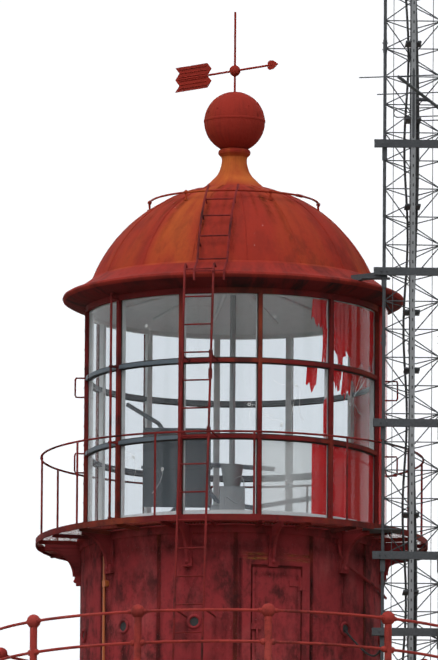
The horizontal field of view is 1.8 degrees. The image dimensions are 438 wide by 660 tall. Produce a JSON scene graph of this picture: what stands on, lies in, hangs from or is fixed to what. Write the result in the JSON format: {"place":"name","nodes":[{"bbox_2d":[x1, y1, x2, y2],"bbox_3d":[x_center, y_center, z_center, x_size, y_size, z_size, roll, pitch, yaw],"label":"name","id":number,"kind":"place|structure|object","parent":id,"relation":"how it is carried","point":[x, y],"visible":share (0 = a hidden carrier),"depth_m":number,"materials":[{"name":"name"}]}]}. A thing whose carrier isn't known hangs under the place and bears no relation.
{"place":"outdoors","nodes":[
{"label":"outdoors","id":0,"kind":"place"},
{"bbox_2d":[87,313,89,516],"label":"window mullion","id":1,"kind":"object","parent":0,"point":[88,423],"visible":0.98,"depth_m":140.49},
{"bbox_2d":[141,428,212,507],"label":"cabinet","id":2,"kind":"object","parent":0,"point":[171,453],"depth_m":141.40,"materials":[{"name":"grey metal"}]},
{"bbox_2d":[126,403,252,510],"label":"lantern interior braces","id":3,"kind":"object","parent":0,"point":[157,423],"depth_m":142.14,"materials":[{"name":"grey metal"}]},
{"bbox_2d":[94,295,322,334],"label":"lantern room ceiling","id":4,"kind":"structure","parent":0,"point":[153,320],"depth_m":142.08,"materials":[{"name":"grey paint"}]},
{"bbox_2d":[0,0,437,659],"label":"sky","id":5,"kind":"structure","parent":0,"point":[95,127],"materials":[{"name":"white"}]},
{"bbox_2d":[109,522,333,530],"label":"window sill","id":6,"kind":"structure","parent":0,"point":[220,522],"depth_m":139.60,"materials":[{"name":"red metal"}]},
{"bbox_2d":[83,287,379,523],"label":"window mullions","id":7,"kind":"object","parent":6,"relation":"on","point":[261,291],"visible":0.44,"depth_m":139.90,"materials":[{"name":"red metal"}]},
{"bbox_2d":[85,359,177,455],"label":"horizontal glazing bars","id":8,"kind":"object","parent":7,"relation":"attached to","point":[127,441],"visible":0.25,"depth_m":139.82,"materials":[{"name":"red metal"}]},
{"bbox_2d":[90,376,369,480],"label":"lantern bands","id":9,"kind":"object","parent":7,"relation":"attached to","point":[205,403],"visible":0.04,"depth_m":142.23,"materials":[{"name":"grey metal"}]},
{"bbox_2d":[88,293,374,521],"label":"window glass","id":10,"kind":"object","parent":7,"relation":"in","point":[105,422],"depth_m":140.11,"materials":[{"name":"clear glass"}]},
{"bbox_2d":[262,299,373,522],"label":"lantern film","id":11,"kind":"object","parent":10,"relation":"attached to","point":[319,499],"depth_m":139.83,"materials":[{"name":"red plastic"}]},
{"bbox_2d":[62,262,402,311],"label":"roof eave","id":12,"kind":"object","parent":7,"relation":"on","point":[252,269],"visible":0.48,"depth_m":139.72,"materials":[{"name":"red metal"}]},
{"bbox_2d":[94,147,370,276],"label":"dome roof","id":13,"kind":"structure","parent":12,"relation":"on","point":[270,239],"depth_m":140.24,"materials":[{"name":"red metal"}]},
{"bbox_2d":[193,184,238,279],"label":"roof ladder","id":14,"kind":"object","parent":13,"relation":"attached to","point":[200,225],"visible":1,"depth_m":139.83,"materials":[{"name":"red metal"}]},
{"bbox_2d":[152,195,285,252],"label":"dome rust runs","id":15,"kind":"object","parent":13,"relation":"on","point":[234,224],"visible":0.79,"depth_m":140.36,"materials":[{"name":"brown metal"}]},
{"bbox_2d":[93,185,367,277],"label":"roof seams","id":16,"kind":"object","parent":13,"relation":"attached to","point":[244,220],"visible":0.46,"depth_m":140.56,"materials":[{"name":"red metal"}]},
{"bbox_2d":[147,189,319,210],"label":"roof handrail","id":17,"kind":"object","parent":13,"relation":"attached to","point":[270,191],"visible":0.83,"depth_m":140.58,"materials":[{"name":"red metal"}]},
{"bbox_2d":[204,92,264,148],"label":"ball finial","id":18,"kind":"object","parent":13,"relation":"on","point":[232,119],"visible":0.88,"depth_m":141.22,"materials":[{"name":"red metal"}]},
{"bbox_2d":[175,12,277,92],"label":"weather vane","id":19,"kind":"object","parent":18,"relation":"on","point":[192,77],"visible":0.98,"depth_m":141.85,"materials":[{"name":"red metal"}]},
{"bbox_2d":[65,277,401,314],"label":"rim","id":20,"kind":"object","parent":12,"relation":"attached to","point":[78,302],"depth_m":139.81,"materials":[{"name":"red metal"}]},
{"bbox_2d":[74,293,397,526],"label":"grab handles","id":21,"kind":"object","parent":7,"relation":"attached to","point":[111,366],"visible":0.79,"depth_m":139.98,"materials":[{"name":"red metal"}]},
{"bbox_2d":[182,358,377,455],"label":"horizontal glazing bars","id":22,"kind":"object","parent":7,"relation":"attached to","point":[338,367],"visible":0.9,"depth_m":139.57,"materials":[{"name":"red metal"}]},
{"bbox_2d":[210,295,244,509],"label":"lantern pedestal","id":23,"kind":"object","parent":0,"point":[228,491],"depth_m":141.01,"materials":[{"name":"metal"}]},
{"bbox_2d":[221,464,243,486],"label":"bucket","id":24,"kind":"object","parent":23,"relation":"on","point":[233,475],"depth_m":140.78,"materials":[{"name":"metal"}]},
{"bbox_2d":[224,476,244,504],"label":"bucket hose","id":25,"kind":"object","parent":24,"relation":"attached to","point":[242,495],"depth_m":140.69,"materials":[{"name":"grey rubber"}]},
{"bbox_2d":[87,294,374,521],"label":"lantern putty lines","id":26,"kind":"object","parent":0,"point":[235,407],"visible":0.33,"depth_m":139.76,"materials":[{"name":"red metal"}]},
{"bbox_2d":[111,301,363,491],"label":"lantern glass chips","id":27,"kind":"object","parent":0,"point":[132,457],"visible":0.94,"depth_m":139.63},
{"bbox_2d":[354,307,387,537],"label":"blank lantern sector","id":28,"kind":"object","parent":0,"point":[360,425],"visible":0.17,"depth_m":140.87,"materials":[{"name":"red metal"}]},
{"label":"ground","id":29,"kind":"structure","parent":0,"visible":0},
{"bbox_2d":[351,0,437,659],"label":"radio mast","id":30,"kind":"object","parent":29,"relation":"on","point":[381,274],"visible":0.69,"depth_m":139.75,"materials":[{"name":"grey metal"}]},
{"bbox_2d":[359,70,437,136],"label":"yagi antenna","id":31,"kind":"object","parent":30,"relation":"attached to","point":[421,94],"visible":0.71,"depth_m":139.97,"materials":[{"name":"grey metal"}]},
{"bbox_2d":[401,0,419,659],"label":"mast cables","id":32,"kind":"object","parent":30,"relation":"attached to","point":[403,325],"visible":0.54,"depth_m":140.06,"materials":[{"name":"black rubber"}]},
{"bbox_2d":[408,0,416,659],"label":"mast cable","id":33,"kind":"object","parent":30,"relation":"attached to","point":[412,342],"visible":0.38,"depth_m":139.63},
{"bbox_2d":[410,1,414,659],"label":"mast channel slots","id":34,"kind":"object","parent":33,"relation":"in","point":[412,347],"visible":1,"depth_m":139.60,"materials":[{"name":"grey metal"}]},
{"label":"tower","id":35,"kind":"object","parent":29,"relation":"on","visible":0},
{"bbox_2d":[172,262,217,659],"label":"ladder","id":36,"kind":"object","parent":35,"relation":"on","point":[181,376],"visible":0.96,"depth_m":138.94,"materials":[{"name":"red metal"}]},
{"bbox_2d":[0,603,437,659],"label":"gallery railing","id":37,"kind":"object","parent":35,"relation":"on","point":[268,611],"visible":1,"depth_m":138.24,"materials":[{"name":"red metal"}]},
{"bbox_2d":[80,552,379,659],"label":"wall stains","id":38,"kind":"object","parent":35,"relation":"on","point":[215,622],"visible":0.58,"depth_m":139.62,"materials":[{"name":"red paint"}]},
{"bbox_2d":[77,523,385,659],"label":"tower wall","id":39,"kind":"structure","parent":35,"relation":"on","point":[133,578],"depth_m":139.39,"materials":[{"name":"red metal"}]},
{"bbox_2d":[102,557,108,659],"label":"conduit pipe","id":40,"kind":"object","parent":39,"relation":"attached to","point":[105,583],"visible":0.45,"depth_m":139.72,"materials":[{"name":"orange metal"}]},
{"bbox_2d":[83,617,347,638],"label":"drum porthole openings","id":41,"kind":"object","parent":39,"relation":"in","point":[193,621],"visible":0.25,"depth_m":139.50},
{"bbox_2d":[80,532,365,659],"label":"wall seams","id":42,"kind":"object","parent":39,"relation":"attached to","point":[235,580],"visible":0.35,"depth_m":139.30,"materials":[{"name":"red metal"}]},
{"bbox_2d":[80,536,370,659],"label":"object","id":43,"kind":"object","parent":39,"relation":"attached to","point":[170,546],"visible":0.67,"depth_m":139.26,"materials":[{"name":"red metal"}]},
{"bbox_2d":[45,521,407,585],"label":"support brackets","id":44,"kind":"object","parent":39,"relation":"attached to","point":[71,554],"visible":0.48,"depth_m":139.64,"materials":[{"name":"red metal"}]},
{"bbox_2d":[81,614,379,645],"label":"portholes","id":45,"kind":"object","parent":39,"relation":"attached to","point":[198,626],"visible":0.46,"depth_m":139.51,"materials":[{"name":"red metal"}]},
{"bbox_2d":[37,520,425,553],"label":"gallery deck","id":46,"kind":"structure","parent":39,"relation":"on","point":[221,521],"depth_m":139.47,"materials":[{"name":"red metal"}]},
{"bbox_2d":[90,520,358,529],"bbox_3d":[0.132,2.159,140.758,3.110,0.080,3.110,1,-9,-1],"label":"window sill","id":47,"kind":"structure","parent":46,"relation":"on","point":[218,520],"depth_m":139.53,"materials":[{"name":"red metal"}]},
{"bbox_2d":[35,514,427,560],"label":"gallery deck rim","id":48,"kind":"object","parent":46,"relation":"attached to","point":[165,519],"visible":0.44,"depth_m":139.19,"materials":[{"name":"red metal"}]},
{"bbox_2d":[40,430,423,552],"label":"railing","id":49,"kind":"object","parent":46,"relation":"on","point":[155,433],"visible":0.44,"depth_m":139.46,"materials":[{"name":"red metal"}]},
{"bbox_2d":[250,564,301,659],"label":"door frame","id":50,"kind":"object","parent":39,"relation":"attached to","point":[279,566],"visible":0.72,"depth_m":139.17,"materials":[{"name":"red metal"}]},
{"bbox_2d":[242,556,309,659],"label":"door","id":51,"kind":"structure","parent":39,"relation":"attached to","point":[281,588],"depth_m":139.15,"materials":[{"name":"red metal"}]},
{"bbox_2d":[240,558,310,656],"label":"hatch grime","id":52,"kind":"object","parent":51,"relation":"attached to","point":[255,604],"visible":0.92,"depth_m":139.14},
{"bbox_2d":[337,539,386,599],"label":"pipe","id":53,"kind":"object","parent":39,"relation":"attached to","point":[358,573],"visible":0.79,"depth_m":139.76,"materials":[{"name":"red metal"}]},
{"bbox_2d":[345,630,379,656],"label":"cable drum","id":54,"kind":"object","parent":39,"relation":"attached to","point":[356,643],"visible":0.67,"depth_m":139.37,"materials":[{"name":"black rubber"}]}
]}

